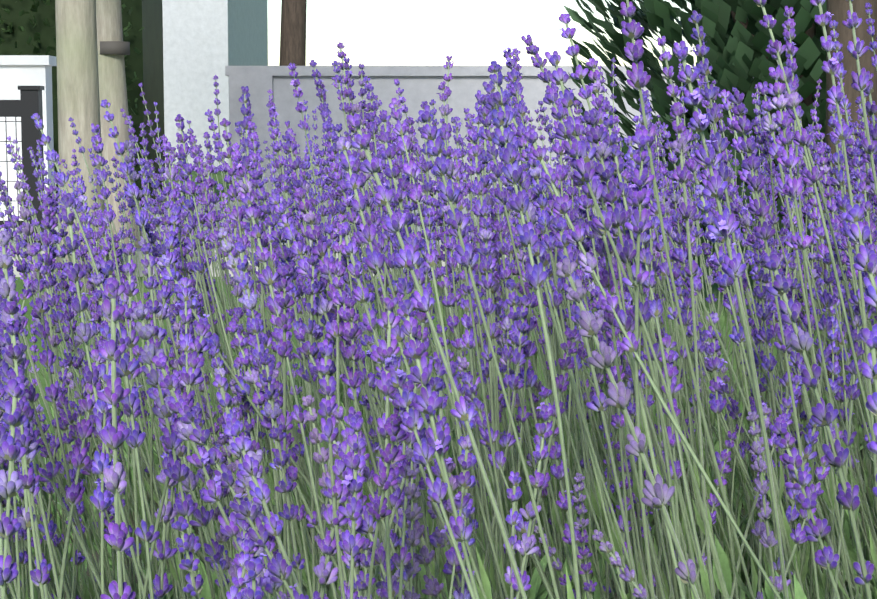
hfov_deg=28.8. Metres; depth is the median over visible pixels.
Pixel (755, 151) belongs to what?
lavender stalk
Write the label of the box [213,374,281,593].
flower spike
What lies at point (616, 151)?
lavender stalk
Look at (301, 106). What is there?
lavender stalk
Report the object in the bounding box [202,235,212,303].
lavender stalk
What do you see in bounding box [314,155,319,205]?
lavender stalk
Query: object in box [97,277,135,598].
flower spike
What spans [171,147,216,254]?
lavender stalk
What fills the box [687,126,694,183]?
lavender stalk
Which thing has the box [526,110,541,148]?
lavender stalk
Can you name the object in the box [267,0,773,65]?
sky
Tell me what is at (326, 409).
flower
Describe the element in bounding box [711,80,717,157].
lavender stalk
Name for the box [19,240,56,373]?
lavender stalk
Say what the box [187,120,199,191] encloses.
lavender stalk
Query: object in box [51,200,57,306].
lavender stalk
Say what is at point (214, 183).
lavender stalk
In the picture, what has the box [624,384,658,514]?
lavender stalk
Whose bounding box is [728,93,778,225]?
lavender stalk
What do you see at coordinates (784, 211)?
lavender stalk
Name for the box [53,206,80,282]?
lavender stalk
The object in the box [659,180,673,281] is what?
lavender stalk
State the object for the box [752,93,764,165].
lavender stalk
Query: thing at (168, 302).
lavender stalk
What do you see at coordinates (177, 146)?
lavender stalk
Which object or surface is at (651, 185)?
lavender stalk
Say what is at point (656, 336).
lavender stalk
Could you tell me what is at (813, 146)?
lavender stalk
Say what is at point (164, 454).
lavender stalk
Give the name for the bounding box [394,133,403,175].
lavender stalk
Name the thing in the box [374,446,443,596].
flower
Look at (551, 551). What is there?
lavender stalk
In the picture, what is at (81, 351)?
lavender stalk
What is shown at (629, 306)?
lavender stalk
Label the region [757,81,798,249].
flower
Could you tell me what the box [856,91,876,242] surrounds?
lavender stalk
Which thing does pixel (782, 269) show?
lavender stalk
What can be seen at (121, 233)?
lavender stalk
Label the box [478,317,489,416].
lavender stalk
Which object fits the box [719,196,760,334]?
lavender stalk
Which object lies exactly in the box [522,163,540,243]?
lavender stalk
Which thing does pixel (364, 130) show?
lavender stalk
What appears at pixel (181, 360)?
lavender stalk
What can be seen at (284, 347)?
flower spike
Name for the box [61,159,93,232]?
lavender stalk
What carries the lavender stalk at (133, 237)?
in the lavender at (670, 528)
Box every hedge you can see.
[0,0,164,208]
[563,0,825,311]
[816,26,825,60]
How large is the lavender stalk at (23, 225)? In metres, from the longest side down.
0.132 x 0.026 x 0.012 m
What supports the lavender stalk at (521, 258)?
attached to the lavender at (670, 528)
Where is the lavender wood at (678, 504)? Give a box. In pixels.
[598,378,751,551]
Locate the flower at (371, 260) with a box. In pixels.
[336,136,404,341]
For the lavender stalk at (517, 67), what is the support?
in the lavender at (670, 528)
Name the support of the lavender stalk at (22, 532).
in the lavender at (670, 528)
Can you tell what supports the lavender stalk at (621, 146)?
in the lavender at (670, 528)
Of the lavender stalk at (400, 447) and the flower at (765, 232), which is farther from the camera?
the lavender stalk at (400, 447)
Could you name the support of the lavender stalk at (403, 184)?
in the lavender at (670, 528)
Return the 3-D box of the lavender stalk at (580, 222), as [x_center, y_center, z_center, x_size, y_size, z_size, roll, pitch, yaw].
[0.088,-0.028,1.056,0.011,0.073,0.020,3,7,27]
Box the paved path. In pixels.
[1,202,750,268]
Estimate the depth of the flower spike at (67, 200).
0.76 m
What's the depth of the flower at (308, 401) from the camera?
0.83 m
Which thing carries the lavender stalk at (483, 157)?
in the lavender at (670, 528)
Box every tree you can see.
[55,0,109,294]
[96,0,142,247]
[100,41,129,54]
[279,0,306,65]
[814,0,876,377]
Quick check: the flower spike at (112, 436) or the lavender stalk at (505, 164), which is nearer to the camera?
the flower spike at (112, 436)
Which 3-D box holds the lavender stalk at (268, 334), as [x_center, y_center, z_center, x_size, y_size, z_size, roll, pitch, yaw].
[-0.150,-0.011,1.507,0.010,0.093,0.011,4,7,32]
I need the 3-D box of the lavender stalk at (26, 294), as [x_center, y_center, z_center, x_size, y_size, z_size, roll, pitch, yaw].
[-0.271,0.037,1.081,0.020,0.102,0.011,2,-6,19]
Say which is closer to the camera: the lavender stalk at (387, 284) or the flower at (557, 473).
the flower at (557, 473)
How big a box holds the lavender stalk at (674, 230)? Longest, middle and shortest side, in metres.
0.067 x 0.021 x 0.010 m
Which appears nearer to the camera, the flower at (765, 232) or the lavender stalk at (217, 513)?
the flower at (765, 232)
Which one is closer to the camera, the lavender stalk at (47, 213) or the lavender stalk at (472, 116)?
the lavender stalk at (47, 213)
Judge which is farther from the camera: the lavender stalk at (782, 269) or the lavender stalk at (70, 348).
the lavender stalk at (70, 348)
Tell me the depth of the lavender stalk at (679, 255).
0.93 m
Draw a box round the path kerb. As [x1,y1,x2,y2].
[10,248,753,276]
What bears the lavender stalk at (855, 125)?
in the lavender at (670, 528)
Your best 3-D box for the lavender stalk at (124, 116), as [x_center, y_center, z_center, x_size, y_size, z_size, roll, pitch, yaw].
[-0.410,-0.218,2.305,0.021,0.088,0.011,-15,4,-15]
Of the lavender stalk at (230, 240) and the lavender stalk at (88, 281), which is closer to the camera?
the lavender stalk at (230, 240)
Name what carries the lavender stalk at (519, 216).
in the lavender at (670, 528)
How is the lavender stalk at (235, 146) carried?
in the lavender at (670, 528)
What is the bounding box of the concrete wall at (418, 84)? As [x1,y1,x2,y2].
[225,66,771,201]
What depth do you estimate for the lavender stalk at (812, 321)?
1.27 m
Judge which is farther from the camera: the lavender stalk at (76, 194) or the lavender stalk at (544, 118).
the lavender stalk at (544, 118)
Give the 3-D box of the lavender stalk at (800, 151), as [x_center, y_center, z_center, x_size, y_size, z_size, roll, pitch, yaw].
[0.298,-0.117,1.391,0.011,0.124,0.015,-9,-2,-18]
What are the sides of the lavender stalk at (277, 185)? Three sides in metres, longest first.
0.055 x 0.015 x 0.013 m
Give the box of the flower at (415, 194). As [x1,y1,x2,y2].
[389,98,437,268]
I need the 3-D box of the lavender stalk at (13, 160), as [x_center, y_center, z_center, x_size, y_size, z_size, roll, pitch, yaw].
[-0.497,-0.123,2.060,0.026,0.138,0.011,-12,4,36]
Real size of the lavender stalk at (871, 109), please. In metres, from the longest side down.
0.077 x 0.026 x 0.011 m
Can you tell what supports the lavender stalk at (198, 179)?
in the lavender at (670, 528)
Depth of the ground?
5.37 m
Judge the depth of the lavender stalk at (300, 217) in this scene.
1.25 m
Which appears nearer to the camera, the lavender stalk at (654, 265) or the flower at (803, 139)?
the flower at (803, 139)
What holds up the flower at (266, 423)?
attached to the lavender at (670, 528)
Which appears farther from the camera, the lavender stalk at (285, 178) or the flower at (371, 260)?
the lavender stalk at (285, 178)
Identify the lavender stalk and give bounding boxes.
[0,171,22,257]
[0,179,33,263]
[0,187,21,241]
[0,202,6,229]
[0,225,45,317]
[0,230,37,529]
[0,244,27,328]
[0,245,9,384]
[0,269,40,452]
[0,275,11,434]
[0,278,32,424]
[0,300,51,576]
[0,353,7,500]
[0,357,5,464]
[0,366,59,481]
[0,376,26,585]
[0,382,56,540]
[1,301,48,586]
[2,221,43,318]
[2,422,19,564]
[3,460,18,593]
[4,500,21,587]
[5,144,34,208]
[7,136,37,214]
[7,250,18,337]
[7,332,38,403]
[12,139,38,240]
[13,415,34,564]
[14,180,57,346]
[16,463,80,598]
[18,194,28,239]
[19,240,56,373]
[21,500,56,598]
[24,194,56,265]
[27,146,45,190]
[27,217,43,278]
[28,315,39,414]
[29,149,43,195]
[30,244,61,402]
[31,113,78,208]
[32,414,69,511]
[35,243,76,365]
[36,140,45,193]
[36,188,45,229]
[36,404,65,502]
[39,158,66,245]
[39,358,68,531]
[40,194,54,300]
[41,185,56,289]
[44,151,63,204]
[49,229,60,346]
[50,179,58,286]
[50,234,136,423]
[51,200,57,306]
[51,286,70,333]
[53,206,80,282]
[54,152,79,261]
[55,325,153,474]
[56,193,71,253]
[56,262,81,368]
[56,389,114,534]
[58,268,84,366]
[58,386,81,525]
[59,380,70,543]
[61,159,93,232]
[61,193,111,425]
[61,366,125,506]
[63,312,86,370]
[65,295,77,409]
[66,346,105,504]
[67,175,93,238]
[67,225,92,271]
[68,117,95,182]
[68,400,86,564]
[71,149,77,212]
[71,171,89,262]
[71,194,91,312]
[72,352,91,450]
[74,158,92,219]
[76,411,97,526]
[77,179,96,282]
[78,245,95,293]
[78,261,103,338]
[86,230,133,374]
[87,284,103,344]
[88,148,120,238]
[88,255,99,426]
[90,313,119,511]
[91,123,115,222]
[91,183,97,220]
[91,274,130,428]
[92,203,101,251]
[92,471,158,598]
[94,263,120,364]
[94,447,113,581]
[95,218,142,356]
[97,203,101,245]
[97,212,141,306]
[97,216,109,302]
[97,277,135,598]
[98,340,125,494]
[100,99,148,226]
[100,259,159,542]
[105,162,132,238]
[111,156,136,248]
[111,234,120,363]
[115,159,135,206]
[117,164,128,237]
[117,447,124,495]
[118,257,129,358]
[120,108,137,139]
[120,221,126,248]
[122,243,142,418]
[123,140,159,319]
[127,115,142,178]
[127,134,136,241]
[127,198,136,282]
[127,198,203,342]
[129,335,146,399]
[129,359,160,467]
[130,130,136,166]
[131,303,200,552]
[138,83,166,186]
[138,158,156,257]
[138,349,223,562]
[139,123,152,198]
[141,138,147,232]
[141,243,166,432]
[143,153,158,213]
[143,253,182,354]
[143,292,157,407]
[144,163,194,271]
[146,198,181,333]
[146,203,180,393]
[149,159,168,230]
[149,325,182,442]
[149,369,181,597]
[150,223,196,320]
[150,244,176,344]
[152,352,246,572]
[154,102,163,177]
[155,201,199,314]
[155,367,170,491]
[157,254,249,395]
[157,417,178,560]
[158,167,192,271]
[159,341,213,479]
[160,134,194,259]
[162,137,188,219]
[162,187,184,314]
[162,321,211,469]
[163,142,190,271]
[163,195,202,306]
[166,298,190,391]
[168,352,176,371]
[169,312,178,368]
[170,181,203,274]
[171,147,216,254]
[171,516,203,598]
[172,297,180,370]
[173,225,181,270]
[175,114,208,241]
[175,175,197,272]
[176,133,183,184]
[177,153,207,272]
[177,277,196,414]
[177,287,197,391]
[178,159,208,264]
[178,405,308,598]
[181,223,201,281]
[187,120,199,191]
[188,133,215,229]
[189,323,214,445]
[190,136,218,243]
[192,329,205,414]
[192,404,225,573]
[194,293,203,315]
[195,159,213,246]
[195,191,227,256]
[196,445,231,569]
[197,223,214,297]
[198,368,239,526]
[200,202,216,261]
[200,316,268,455]
[201,161,235,285]
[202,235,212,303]
[203,132,228,269]
[205,109,247,234]
[205,139,223,190]
[205,181,226,279]
[205,279,217,384]
[208,295,299,463]
[208,346,244,439]
[213,75,223,147]
[213,140,229,199]
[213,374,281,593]
[213,441,229,587]
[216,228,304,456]
[217,185,235,286]
[217,399,230,495]
[217,432,250,526]
[219,202,232,278]
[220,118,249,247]
[222,193,236,243]
[223,226,251,336]
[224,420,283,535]
[226,309,259,371]
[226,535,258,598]
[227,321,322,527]
[227,435,251,576]
[230,212,244,338]
[230,378,242,423]
[231,142,253,292]
[231,150,278,294]
[233,360,274,542]
[235,121,266,192]
[235,155,258,266]
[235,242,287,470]
[236,230,259,310]
[236,519,263,587]
[238,449,266,587]
[239,86,251,220]
[239,134,246,173]
[239,392,275,567]
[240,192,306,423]
[241,175,265,278]
[242,553,266,598]
[243,115,261,171]
[243,294,267,405]
[244,87,262,178]
[247,121,266,218]
[247,160,263,218]
[248,242,256,290]
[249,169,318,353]
[252,361,268,473]
[255,131,272,205]
[255,218,268,330]
[258,568,286,598]
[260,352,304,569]
[263,140,276,178]
[263,213,279,351]
[264,244,273,338]
[266,100,282,183]
[267,89,281,151]
[267,122,278,182]
[268,216,279,280]
[269,106,285,165]
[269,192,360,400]
[269,535,289,597]
[270,154,279,220]
[272,241,304,376]
[272,369,305,521]
[274,188,321,275]
[275,183,284,230]
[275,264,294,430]
[279,134,317,241]
[280,238,301,330]
[281,173,305,313]
[281,200,307,359]
[283,139,293,199]
[283,163,293,205]
[284,160,302,221]
[285,121,300,180]
[286,353,305,433]
[288,63,307,129]
[289,151,342,291]
[289,330,302,391]
[290,206,295,219]
[291,133,297,192]
[292,232,377,389]
[293,185,320,300]
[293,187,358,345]
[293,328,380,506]
[296,144,301,168]
[296,256,306,343]
[298,140,311,205]
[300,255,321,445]
[301,164,315,244]
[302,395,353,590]
[304,100,313,195]
[308,234,325,363]
[309,60,337,154]
[309,155,319,216]
[312,109,318,204]
[312,148,329,244]
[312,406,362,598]
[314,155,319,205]
[314,421,334,542]
[316,73,332,171]
[318,150,326,225]
[319,151,339,204]
[319,158,330,212]
[320,224,335,375]
[321,107,362,256]
[321,111,355,255]
[322,121,359,248]
[322,129,329,215]
[325,176,344,251]
[326,173,416,312]
[327,151,363,244]
[327,173,337,283]
[328,214,350,337]
[328,262,374,383]
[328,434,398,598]
[330,221,338,276]
[330,291,370,446]
[331,77,362,148]
[331,239,339,358]
[332,61,350,136]
[332,441,396,588]
[333,123,355,297]
[334,218,364,370]
[337,42,356,132]
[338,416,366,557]
[339,237,355,303]
[341,454,366,598]
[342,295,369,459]
[344,57,356,115]
[344,173,369,274]
[345,114,354,221]
[345,136,388,253]
[345,189,366,332]
[345,293,368,406]
[346,562,361,598]
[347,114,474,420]
[352,104,376,274]
[354,322,383,378]
[355,217,401,301]
[356,536,375,598]
[358,63,367,158]
[361,118,382,212]
[363,76,381,125]
[364,264,377,344]
[364,394,384,495]
[365,104,383,184]
[366,84,380,157]
[368,172,374,210]
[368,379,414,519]
[373,154,388,242]
[374,95,401,155]
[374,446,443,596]
[376,131,383,177]
[376,207,382,273]
[376,476,415,598]
[377,288,386,339]
[378,281,400,361]
[379,110,398,268]
[381,142,396,224]
[382,122,422,241]
[382,164,415,320]
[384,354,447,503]
[387,189,414,294]
[388,241,403,297]
[389,362,445,509]
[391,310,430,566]
[392,570,404,598]
[394,79,422,169]
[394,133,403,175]
[394,461,416,581]
[395,441,407,570]
[396,114,409,200]
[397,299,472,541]
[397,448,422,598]
[400,240,425,391]
[404,117,416,222]
[411,179,422,284]
[411,211,428,341]
[413,137,435,248]
[414,168,436,255]
[415,118,437,177]
[415,425,471,598]
[417,101,439,279]
[417,205,424,256]
[419,149,442,239]
[419,195,435,295]
[421,101,439,192]
[423,204,441,302]
[424,216,435,342]
[429,99,442,183]
[429,379,449,547]
[431,180,443,260]
[435,200,461,291]
[436,177,447,244]
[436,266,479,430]
[436,324,466,430]
[437,81,453,157]
[439,225,459,334]
[440,105,444,155]
[440,126,474,293]
[441,200,460,301]
[441,457,474,589]
[443,56,453,132]
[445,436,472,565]
[447,225,460,306]
[448,176,482,346]
[450,150,471,248]
[451,117,472,208]
[452,116,463,193]
[453,405,477,598]
[454,159,479,217]
[454,516,471,589]
[455,360,478,529]
[459,270,479,389]
[461,137,467,153]
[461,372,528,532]
[464,108,472,136]
[464,128,474,191]
[466,207,478,276]
[467,216,496,321]
[467,238,488,377]
[468,114,476,196]
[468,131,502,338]
[468,228,481,375]
[470,90,483,216]
[471,131,525,269]
[475,176,539,331]
[475,391,503,532]
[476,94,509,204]
[476,474,540,558]
[477,95,494,275]
[477,168,496,296]
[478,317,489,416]
[479,144,500,339]
[481,140,494,217]
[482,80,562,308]
[482,274,539,416]
[485,293,536,467]
[486,377,517,553]
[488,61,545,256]
[488,162,514,344]
[489,142,502,272]
[490,198,513,329]
[492,241,506,334]
[493,122,507,185]
[496,300,506,436]
[498,164,509,266]
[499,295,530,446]
[501,233,515,386]
[502,211,518,299]
[503,47,530,139]
[503,471,522,598]
[504,77,518,137]
[504,103,544,181]
[505,279,545,445]
[506,187,516,295]
[507,396,551,524]
[508,226,544,344]
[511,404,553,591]
[512,48,529,186]
[512,257,542,391]
[513,79,537,197]
[515,247,601,394]
[516,225,540,422]
[517,138,596,320]
[517,213,528,262]
[519,318,546,497]
[521,35,618,238]
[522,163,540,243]
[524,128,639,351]
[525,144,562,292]
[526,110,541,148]
[531,201,543,238]
[532,310,567,410]
[532,519,575,598]
[533,163,552,277]
[535,109,548,162]
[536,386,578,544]
[538,101,563,161]
[538,114,569,179]
[538,285,558,377]
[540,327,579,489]
[543,186,565,290]
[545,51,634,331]
[547,179,564,322]
[547,186,573,329]
[548,119,553,152]
[549,262,590,404]
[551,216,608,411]
[552,114,568,244]
[552,179,564,303]
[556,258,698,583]
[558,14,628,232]
[561,291,574,373]
[562,165,568,195]
[564,320,590,467]
[565,242,581,369]
[566,108,598,298]
[566,246,577,403]
[567,160,577,249]
[567,211,644,381]
[570,196,589,304]
[571,337,589,406]
[572,113,591,251]
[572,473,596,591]
[573,196,590,303]
[574,100,581,124]
[576,188,599,241]
[576,337,588,388]
[578,326,607,469]
[579,269,593,310]
[580,115,626,269]
[580,265,605,333]
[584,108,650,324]
[586,58,611,204]
[586,373,603,420]
[588,209,602,267]
[590,286,624,426]
[592,529,647,598]
[595,153,618,328]
[598,65,609,113]
[598,235,621,341]
[601,101,633,242]
[603,433,615,592]
[604,271,624,428]
[609,144,664,360]
[610,57,616,113]
[610,229,629,382]
[611,116,619,148]
[613,170,631,304]
[614,255,626,364]
[614,441,655,586]
[616,451,631,573]
[617,230,628,369]
[618,137,624,162]
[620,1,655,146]
[620,196,658,271]
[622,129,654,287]
[623,162,631,285]
[623,292,637,465]
[624,136,678,319]
[624,155,630,183]
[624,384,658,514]
[626,142,634,187]
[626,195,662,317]
[629,184,644,262]
[632,115,640,127]
[636,184,701,292]
[638,95,658,230]
[639,89,659,182]
[639,168,650,294]
[640,102,653,234]
[641,332,655,459]
[651,148,663,216]
[651,232,663,301]
[653,124,662,193]
[653,201,687,303]
[654,159,687,265]
[654,168,665,279]
[654,195,684,325]
[654,325,705,409]
[654,398,677,558]
[655,215,666,271]
[656,129,669,175]
[657,36,700,173]
[657,115,667,168]
[657,183,676,239]
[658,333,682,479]
[659,122,692,225]
[659,166,693,258]
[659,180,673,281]
[660,193,675,261]
[661,299,665,336]
[667,282,738,416]
[668,171,687,280]
[669,186,687,264]
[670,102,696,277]
[671,105,690,187]
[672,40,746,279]
[672,225,687,268]
[672,245,691,337]
[674,264,698,358]
[674,278,718,399]
[677,371,705,460]
[678,59,687,113]
[678,197,685,276]
[680,182,698,277]
[681,118,693,192]
[683,153,689,227]
[685,201,698,358]
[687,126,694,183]
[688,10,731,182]
[688,329,705,434]
[691,174,704,277]
[692,133,701,200]
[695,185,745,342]
[695,431,736,564]
[698,74,714,138]
[698,314,746,458]
[700,164,741,326]
[702,242,738,325]
[704,212,716,314]
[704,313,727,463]
[706,341,726,420]
[707,140,742,242]
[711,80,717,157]
[711,200,742,343]
[712,270,756,368]
[717,89,759,203]
[717,104,745,218]
[717,350,752,483]
[718,109,724,164]
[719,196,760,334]
[722,150,733,201]
[722,151,753,257]
[722,189,813,337]
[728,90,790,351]
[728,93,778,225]
[728,185,766,272]
[729,175,736,221]
[730,102,739,166]
[730,310,800,444]
[732,87,767,199]
[733,204,751,297]
[741,183,752,231]
[743,323,761,450]
[744,250,806,395]
[744,278,754,330]
[745,137,773,250]
[745,318,766,494]
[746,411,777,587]
[750,119,787,214]
[750,253,760,397]
[750,262,771,462]
[751,402,771,598]
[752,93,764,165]
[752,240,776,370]
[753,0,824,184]
[753,129,775,232]
[754,84,762,175]
[754,277,775,355]
[755,216,805,316]
[756,100,767,191]
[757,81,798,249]
[757,215,779,337]
[760,108,775,176]
[762,109,797,206]
[763,119,779,215]
[763,239,817,431]
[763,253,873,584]
[763,364,805,472]
[766,171,780,220]
[767,44,812,146]
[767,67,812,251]
[767,413,798,592]
[769,270,807,419]
[769,377,784,449]
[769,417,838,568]
[770,237,823,380]
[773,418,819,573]
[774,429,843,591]
[776,208,794,246]
[779,244,785,268]
[779,250,801,412]
[781,218,790,290]
[782,6,801,119]
[783,37,802,102]
[783,197,801,279]
[784,97,822,227]
[785,168,808,213]
[786,434,796,574]
[788,118,805,233]
[790,419,838,475]
[791,293,803,436]
[796,224,815,329]
[799,146,822,274]
[799,256,817,367]
[800,353,815,466]
[803,240,825,320]
[806,126,834,218]
[806,203,817,315]
[807,179,839,304]
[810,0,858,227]
[810,79,821,144]
[810,109,836,202]
[813,246,822,346]
[814,222,823,292]
[816,147,846,264]
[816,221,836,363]
[816,278,871,442]
[818,193,876,348]
[824,146,867,310]
[825,298,841,431]
[826,152,845,253]
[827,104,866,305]
[829,20,850,109]
[829,264,846,332]
[829,281,870,367]
[829,343,859,468]
[830,223,846,344]
[832,278,873,384]
[835,190,857,279]
[835,234,867,281]
[836,306,867,428]
[837,77,855,180]
[838,144,848,251]
[839,92,845,171]
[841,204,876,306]
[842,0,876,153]
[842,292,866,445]
[845,138,876,254]
[847,155,854,188]
[847,266,855,344]
[849,122,874,195]
[852,121,876,209]
[852,141,867,307]
[855,96,876,206]
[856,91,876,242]
[857,172,876,324]
[860,164,876,243]
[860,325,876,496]
[864,71,876,203]
[865,3,876,66]
[868,276,875,326]
[869,140,876,222]
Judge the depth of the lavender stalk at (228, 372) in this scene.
1.52 m
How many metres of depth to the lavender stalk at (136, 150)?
2.17 m
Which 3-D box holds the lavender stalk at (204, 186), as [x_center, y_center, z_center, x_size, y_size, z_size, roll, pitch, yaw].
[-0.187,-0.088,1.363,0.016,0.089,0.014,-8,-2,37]
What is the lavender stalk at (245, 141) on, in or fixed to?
in the lavender at (670, 528)
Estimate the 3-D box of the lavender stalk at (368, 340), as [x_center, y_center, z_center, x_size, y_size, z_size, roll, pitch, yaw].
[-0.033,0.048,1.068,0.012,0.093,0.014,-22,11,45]
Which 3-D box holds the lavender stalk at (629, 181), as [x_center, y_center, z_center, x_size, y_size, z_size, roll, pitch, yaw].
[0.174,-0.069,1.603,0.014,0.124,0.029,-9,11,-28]
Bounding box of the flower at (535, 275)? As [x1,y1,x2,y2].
[492,109,547,289]
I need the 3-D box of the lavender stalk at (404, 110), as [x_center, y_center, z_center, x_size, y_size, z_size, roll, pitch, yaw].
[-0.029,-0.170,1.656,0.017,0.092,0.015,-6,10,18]
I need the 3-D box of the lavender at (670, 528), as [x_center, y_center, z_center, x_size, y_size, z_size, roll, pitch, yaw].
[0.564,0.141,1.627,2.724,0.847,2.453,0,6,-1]
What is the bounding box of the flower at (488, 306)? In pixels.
[477,205,496,359]
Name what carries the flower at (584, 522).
attached to the lavender at (670, 528)
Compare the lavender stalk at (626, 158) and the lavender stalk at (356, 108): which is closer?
the lavender stalk at (356, 108)
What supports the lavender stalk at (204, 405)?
in the lavender at (670, 528)
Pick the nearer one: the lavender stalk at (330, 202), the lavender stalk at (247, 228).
the lavender stalk at (247, 228)
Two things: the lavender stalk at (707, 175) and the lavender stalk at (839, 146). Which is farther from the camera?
the lavender stalk at (839, 146)
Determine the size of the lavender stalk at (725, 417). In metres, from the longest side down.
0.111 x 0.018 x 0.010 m
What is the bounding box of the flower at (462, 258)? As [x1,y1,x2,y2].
[418,105,478,266]
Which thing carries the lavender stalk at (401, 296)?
in the lavender at (670, 528)
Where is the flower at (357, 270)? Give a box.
[337,222,399,401]
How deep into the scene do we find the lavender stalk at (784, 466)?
1.32 m
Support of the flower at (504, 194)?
attached to the lavender at (670, 528)
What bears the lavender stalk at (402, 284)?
in the lavender at (670, 528)
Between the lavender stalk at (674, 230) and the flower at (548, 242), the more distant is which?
the lavender stalk at (674, 230)
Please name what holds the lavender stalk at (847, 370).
in the lavender at (670, 528)
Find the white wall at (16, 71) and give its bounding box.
[0,55,56,220]
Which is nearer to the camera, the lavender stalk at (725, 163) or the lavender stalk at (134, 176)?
the lavender stalk at (134, 176)
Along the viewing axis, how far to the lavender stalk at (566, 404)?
1.36 m
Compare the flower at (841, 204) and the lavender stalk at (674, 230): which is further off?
the lavender stalk at (674, 230)
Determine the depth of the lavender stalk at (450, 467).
0.89 m
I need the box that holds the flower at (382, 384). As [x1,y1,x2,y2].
[372,297,400,479]
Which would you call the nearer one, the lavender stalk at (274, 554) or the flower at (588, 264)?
the flower at (588, 264)
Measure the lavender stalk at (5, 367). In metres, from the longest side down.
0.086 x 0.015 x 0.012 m
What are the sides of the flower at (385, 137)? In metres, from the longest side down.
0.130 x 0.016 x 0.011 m
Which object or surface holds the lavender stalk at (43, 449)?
in the lavender at (670, 528)
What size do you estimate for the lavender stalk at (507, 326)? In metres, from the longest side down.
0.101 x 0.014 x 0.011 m
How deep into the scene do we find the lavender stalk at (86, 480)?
1.54 m
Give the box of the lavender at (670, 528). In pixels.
[0,0,876,598]
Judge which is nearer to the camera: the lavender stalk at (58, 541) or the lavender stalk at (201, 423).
the lavender stalk at (201, 423)
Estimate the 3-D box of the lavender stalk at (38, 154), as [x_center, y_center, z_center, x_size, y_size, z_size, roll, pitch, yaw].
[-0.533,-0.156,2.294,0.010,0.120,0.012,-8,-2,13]
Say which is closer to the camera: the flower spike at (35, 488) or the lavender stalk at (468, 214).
the flower spike at (35, 488)
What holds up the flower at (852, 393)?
in the lavender at (670, 528)
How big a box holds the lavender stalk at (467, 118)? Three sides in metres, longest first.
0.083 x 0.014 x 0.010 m
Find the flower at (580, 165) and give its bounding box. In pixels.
[543,88,612,231]
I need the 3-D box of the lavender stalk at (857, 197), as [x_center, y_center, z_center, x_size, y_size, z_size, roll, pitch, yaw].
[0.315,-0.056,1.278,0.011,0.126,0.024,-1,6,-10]
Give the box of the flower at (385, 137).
[376,131,442,362]
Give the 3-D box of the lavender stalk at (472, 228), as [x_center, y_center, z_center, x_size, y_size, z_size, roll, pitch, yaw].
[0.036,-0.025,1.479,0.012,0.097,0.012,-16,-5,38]
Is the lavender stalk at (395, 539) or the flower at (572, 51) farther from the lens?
the lavender stalk at (395, 539)
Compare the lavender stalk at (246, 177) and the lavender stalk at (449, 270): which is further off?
the lavender stalk at (449, 270)
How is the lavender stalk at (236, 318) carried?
in the lavender at (670, 528)
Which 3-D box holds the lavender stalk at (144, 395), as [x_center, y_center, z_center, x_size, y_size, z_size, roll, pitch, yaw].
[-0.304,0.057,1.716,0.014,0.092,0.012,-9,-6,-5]
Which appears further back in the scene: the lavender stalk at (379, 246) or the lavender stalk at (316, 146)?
the lavender stalk at (316, 146)
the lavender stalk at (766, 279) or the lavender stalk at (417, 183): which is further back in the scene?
the lavender stalk at (417, 183)
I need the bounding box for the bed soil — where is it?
[59,534,850,598]
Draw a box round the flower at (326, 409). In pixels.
[316,339,341,498]
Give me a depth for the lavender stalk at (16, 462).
1.24 m
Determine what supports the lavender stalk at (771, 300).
in the lavender at (670, 528)
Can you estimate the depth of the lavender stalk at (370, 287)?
1.34 m
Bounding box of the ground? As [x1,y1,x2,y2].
[1,168,823,533]
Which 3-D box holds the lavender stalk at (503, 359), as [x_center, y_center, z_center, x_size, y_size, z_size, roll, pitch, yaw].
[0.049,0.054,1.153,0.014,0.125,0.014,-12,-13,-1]
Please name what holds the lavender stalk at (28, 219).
in the lavender at (670, 528)
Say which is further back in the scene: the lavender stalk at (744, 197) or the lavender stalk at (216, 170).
the lavender stalk at (744, 197)
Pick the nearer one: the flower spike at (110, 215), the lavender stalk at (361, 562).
the lavender stalk at (361, 562)
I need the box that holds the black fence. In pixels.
[0,86,44,244]
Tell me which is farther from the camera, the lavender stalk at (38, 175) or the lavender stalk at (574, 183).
the lavender stalk at (38, 175)
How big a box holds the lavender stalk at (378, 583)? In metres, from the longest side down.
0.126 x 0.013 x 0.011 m
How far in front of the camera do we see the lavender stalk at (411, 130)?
1.44 m
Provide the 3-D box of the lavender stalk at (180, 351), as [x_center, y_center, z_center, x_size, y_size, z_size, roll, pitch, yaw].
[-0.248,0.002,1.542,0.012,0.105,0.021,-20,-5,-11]
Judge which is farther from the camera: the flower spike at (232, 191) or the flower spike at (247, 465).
the flower spike at (232, 191)
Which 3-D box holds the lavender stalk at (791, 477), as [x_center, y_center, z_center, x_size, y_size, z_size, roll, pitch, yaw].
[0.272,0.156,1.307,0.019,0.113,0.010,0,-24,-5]
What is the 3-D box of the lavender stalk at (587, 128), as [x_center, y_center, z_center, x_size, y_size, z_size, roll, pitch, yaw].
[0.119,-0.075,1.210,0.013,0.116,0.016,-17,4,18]
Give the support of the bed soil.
on the ground
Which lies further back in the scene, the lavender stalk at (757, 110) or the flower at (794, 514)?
the lavender stalk at (757, 110)
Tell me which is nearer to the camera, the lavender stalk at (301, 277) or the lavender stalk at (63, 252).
the lavender stalk at (63, 252)
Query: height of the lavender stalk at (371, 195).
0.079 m
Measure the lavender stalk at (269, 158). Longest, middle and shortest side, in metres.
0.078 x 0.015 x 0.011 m
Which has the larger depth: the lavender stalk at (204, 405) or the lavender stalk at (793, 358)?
the lavender stalk at (204, 405)
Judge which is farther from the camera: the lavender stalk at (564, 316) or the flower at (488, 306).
the lavender stalk at (564, 316)
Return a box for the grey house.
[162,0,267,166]

